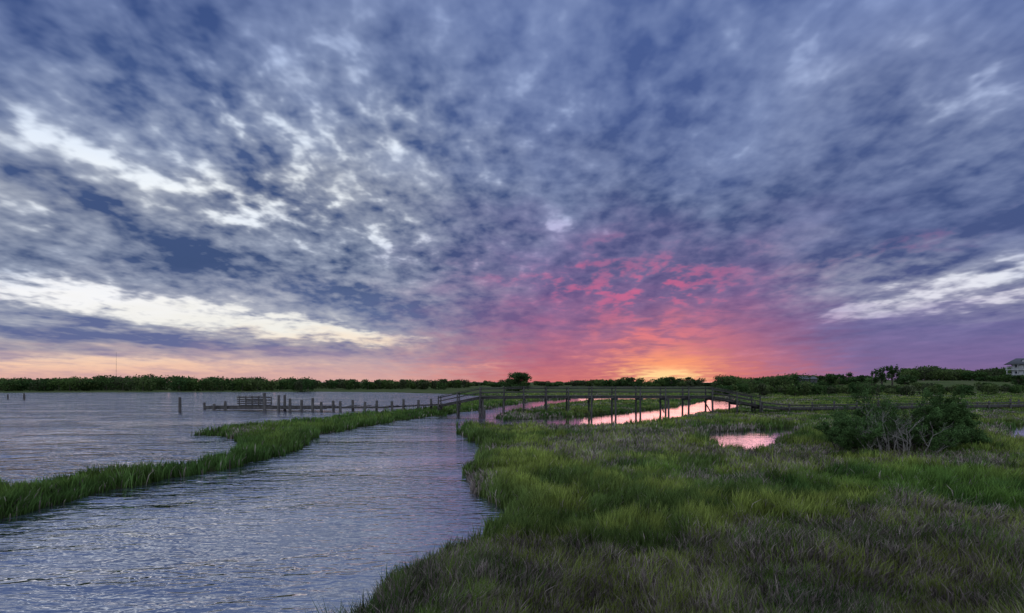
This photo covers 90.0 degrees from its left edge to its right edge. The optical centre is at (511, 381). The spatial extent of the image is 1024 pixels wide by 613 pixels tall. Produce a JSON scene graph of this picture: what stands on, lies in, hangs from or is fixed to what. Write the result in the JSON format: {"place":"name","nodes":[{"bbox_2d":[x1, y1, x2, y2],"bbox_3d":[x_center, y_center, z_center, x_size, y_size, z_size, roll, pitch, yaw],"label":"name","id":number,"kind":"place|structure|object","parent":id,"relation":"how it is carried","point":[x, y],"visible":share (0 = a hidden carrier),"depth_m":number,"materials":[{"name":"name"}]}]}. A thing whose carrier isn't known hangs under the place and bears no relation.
{"place":"outdoors","nodes":[
{"label":"outdoors","id":0,"kind":"place"},
{"bbox_2d":[0,380,1023,612],"bbox_3d":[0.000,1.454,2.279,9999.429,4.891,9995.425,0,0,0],"label":"ground","id":1,"kind":"structure","parent":0,"point":[945,383],"depth_m":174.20,"materials":[{"name":"green plant"}]},
{"bbox_2d":[0,373,316,391],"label":"distant tree line","id":2,"kind":"object","parent":1,"relation":"on","point":[144,383],"visible":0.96,"depth_m":166.31,"materials":[{"name":"green plant"}]},
{"bbox_2d":[290,379,472,389],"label":"distant tree line","id":3,"kind":"object","parent":1,"relation":"on","point":[440,384],"visible":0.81,"depth_m":200.41,"materials":[{"name":"green plant"}]},
{"bbox_2d":[505,372,531,390],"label":"oak tree","id":4,"kind":"object","parent":1,"relation":"on","point":[519,378],"visible":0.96,"depth_m":163.62,"materials":[{"name":"green plant"}]},
{"bbox_2d":[465,379,720,386],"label":"distant tree line","id":5,"kind":"object","parent":1,"relation":"on","point":[590,382],"visible":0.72,"depth_m":250.94,"materials":[{"name":"green plant"}]},
{"bbox_2d":[437,386,762,415],"bbox_3d":[8.225,2.257,49.282,30.909,3.689,3.964,0,0,0],"label":"wooden footbridge","id":6,"kind":"object","parent":1,"relation":"on","point":[592,397],"visible":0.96,"depth_m":47.88,"materials":[{"name":"brown wood"}]},
{"bbox_2d":[621,376,636,386],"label":"oak tree","id":7,"kind":"object","parent":1,"relation":"on","point":[625,380],"visible":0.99,"depth_m":234.25,"materials":[{"name":"green plant"}]},
{"bbox_2d":[609,376,706,386],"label":"distant tree line","id":8,"kind":"object","parent":1,"relation":"on","point":[640,381],"visible":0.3,"depth_m":247.91,"materials":[{"name":"green plant"}]},
{"bbox_2d":[664,377,677,386],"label":"oak tree","id":9,"kind":"object","parent":1,"relation":"on","point":[673,380],"visible":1,"depth_m":239.48,"materials":[{"name":"green plant"}]},
{"bbox_2d":[722,376,733,385],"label":"oak tree","id":10,"kind":"object","parent":1,"relation":"on","point":[728,383],"visible":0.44,"depth_m":189.67,"materials":[{"name":"green plant"}]},
{"bbox_2d":[713,373,872,387],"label":"distant tree line","id":11,"kind":"object","parent":1,"relation":"on","point":[776,380],"visible":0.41,"depth_m":181.23,"materials":[{"name":"green plant"}]},
{"bbox_2d":[796,376,816,383],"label":"marsh cottage","id":12,"kind":"structure","parent":1,"relation":"on","point":[813,378],"depth_m":175.13,"materials":[{"name":"grey"}]},
{"bbox_2d":[817,373,840,385],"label":"oak tree","id":13,"kind":"object","parent":1,"relation":"on","point":[830,379],"visible":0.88,"depth_m":164.00,"materials":[{"name":"green plant"}]},
{"bbox_2d":[838,371,854,384],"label":"pine tree","id":14,"kind":"object","parent":1,"relation":"on","point":[843,377],"visible":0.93,"depth_m":159.55,"materials":[{"name":"green plant"}]},
{"bbox_2d":[820,414,886,451],"bbox_3d":[14.168,2.178,21.401,2.142,1.784,2.440,0,0,26],"label":"myrtle shrub","id":15,"kind":"object","parent":1,"relation":"on","point":[843,437],"visible":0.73,"depth_m":20.92,"materials":[{"name":"green plant"}]},
{"bbox_2d":[849,375,869,385],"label":"oak tree","id":16,"kind":"object","parent":1,"relation":"on","point":[862,379],"visible":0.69,"depth_m":157.34,"materials":[{"name":"green plant"}]},
{"bbox_2d":[710,381,1023,395],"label":"marsh shrubs","id":17,"kind":"object","parent":1,"relation":"on","point":[804,388],"visible":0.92,"depth_m":115.11,"materials":[{"name":"green plant"}]},
{"bbox_2d":[870,370,880,383],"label":"pine tree","id":18,"kind":"object","parent":1,"relation":"on","point":[875,380],"visible":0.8,"depth_m":147.58,"materials":[{"name":"green plant"}]},
{"bbox_2d":[812,396,942,450],"bbox_3d":[15.628,1.763,22.111,4.680,2.593,3.453,0,0,27],"label":"myrtle shrub","id":19,"kind":"object","parent":1,"relation":"on","point":[918,437],"visible":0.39,"depth_m":21.59,"materials":[{"name":"green plant"}]},
{"bbox_2d":[847,373,907,446],"bbox_3d":[16.108,1.238,22.608,2.238,3.569,1.852,0,0,-24],"label":"myrtle shrub","id":20,"kind":"object","parent":1,"relation":"on","point":[867,398],"visible":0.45,"depth_m":22.58,"materials":[{"name":"green plant"}]},
{"bbox_2d":[873,366,891,383],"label":"pine tree","id":21,"kind":"object","parent":1,"relation":"on","point":[881,374],"visible":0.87,"depth_m":149.61,"materials":[{"name":"green plant"}]},
{"bbox_2d":[754,399,1023,412],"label":"wooden boardwalk","id":22,"kind":"structure","parent":1,"relation":"on","point":[988,406],"depth_m":51.70,"materials":[{"name":"brown wood"}]},
{"bbox_2d":[885,364,899,385],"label":"pine tree","id":23,"kind":"object","parent":1,"relation":"on","point":[891,370],"visible":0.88,"depth_m":151.43,"materials":[{"name":"green plant"}]},
{"bbox_2d":[835,402,974,454],"bbox_3d":[15.705,1.931,21.146,4.409,2.281,3.190,0,0,0],"label":"bush","id":24,"kind":"object","parent":1,"relation":"on","point":[944,436],"visible":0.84,"depth_m":20.65,"materials":[{"name":"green plant"}]},
{"bbox_2d":[894,374,916,384],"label":"oak tree","id":25,"kind":"object","parent":1,"relation":"on","point":[902,379],"visible":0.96,"depth_m":159.13,"materials":[{"name":"green plant"}]},
{"bbox_2d":[892,405,954,449],"bbox_3d":[18.040,2.034,22.637,3.019,2.016,2.777,0,0,0],"label":"myrtle shrub","id":26,"kind":"object","parent":1,"relation":"on","point":[918,426],"visible":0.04,"depth_m":22.27,"materials":[{"name":"green plant"}]},
{"bbox_2d":[901,385,982,451],"bbox_3d":[18.522,1.598,22.067,3.111,2.892,2.661,0,0,0],"label":"myrtle shrub","id":27,"kind":"object","parent":1,"relation":"on","point":[951,412],"visible":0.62,"depth_m":21.58,"materials":[{"name":"green plant"}]},
{"bbox_2d":[897,365,1010,380],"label":"distant tree line","id":28,"kind":"object","parent":1,"relation":"on","point":[931,372],"visible":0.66,"depth_m":236.91,"materials":[{"name":"green plant"}]},
{"bbox_2d":[958,430,993,445],"bbox_3d":[20.333,2.576,22.889,1.837,0.971,1.650,0,0,39],"label":"myrtle shrub","id":29,"kind":"object","parent":1,"relation":"on","point":[984,439],"visible":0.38,"depth_m":22.50,"materials":[{"name":"green plant"}]},
{"bbox_2d":[975,374,1023,381],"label":"marsh shrubs","id":30,"kind":"object","parent":1,"relation":"on","point":[1001,377],"visible":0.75,"depth_m":202.07,"materials":[{"name":"green plant"}]},
{"bbox_2d":[1010,375,1023,385],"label":"oak tree","id":31,"kind":"object","parent":1,"relation":"on","point":[1017,382],"visible":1,"depth_m":164.80,"materials":[{"name":"green plant"}]},
{"bbox_2d":[0,392,1023,612],"bbox_3d":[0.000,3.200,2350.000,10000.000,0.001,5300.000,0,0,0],"label":"water","id":32,"kind":"structure","parent":0,"point":[334,519],"depth_m":13.12,"materials":[{"name":"grey liquid"}]},
{"bbox_2d":[178,397,181,411],"bbox_3d":[-34.605,2.868,53.379,0.295,2.471,0.308,0,0,0],"label":"wooden piling","id":33,"kind":"object","parent":32,"relation":"in","point":[179,405],"visible":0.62,"depth_m":53.29,"materials":[{"name":"brown wood"}]},
{"bbox_2d":[203,393,442,411],"bbox_3d":[-21.121,2.655,56.048,28.881,2.902,3.362,0,0,10],"label":"wooden dock","id":34,"kind":"object","parent":32,"relation":"in","point":[278,406],"visible":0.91,"depth_m":56.08,"materials":[{"name":"brown wood"}]},
{"bbox_2d":[0,0,1023,381],"label":"sky","id":35,"kind":"structure","parent":0,"point":[322,190],"materials":[{"name":"blue"}]},
{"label":"stilts","id":36,"kind":"object","parent":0,"visible":0},
{"bbox_2d":[1005,360,1023,374],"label":"walls and porches","id":37,"kind":"structure","parent":36,"relation":"on","point":[1013,369],"depth_m":203.78,"materials":[{"name":"white"}]},
{"bbox_2d":[1004,358,1023,364],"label":"roof","id":38,"kind":"structure","parent":37,"relation":"on","point":[1017,361],"depth_m":204.52,"materials":[{"name":"grey"}]}
]}

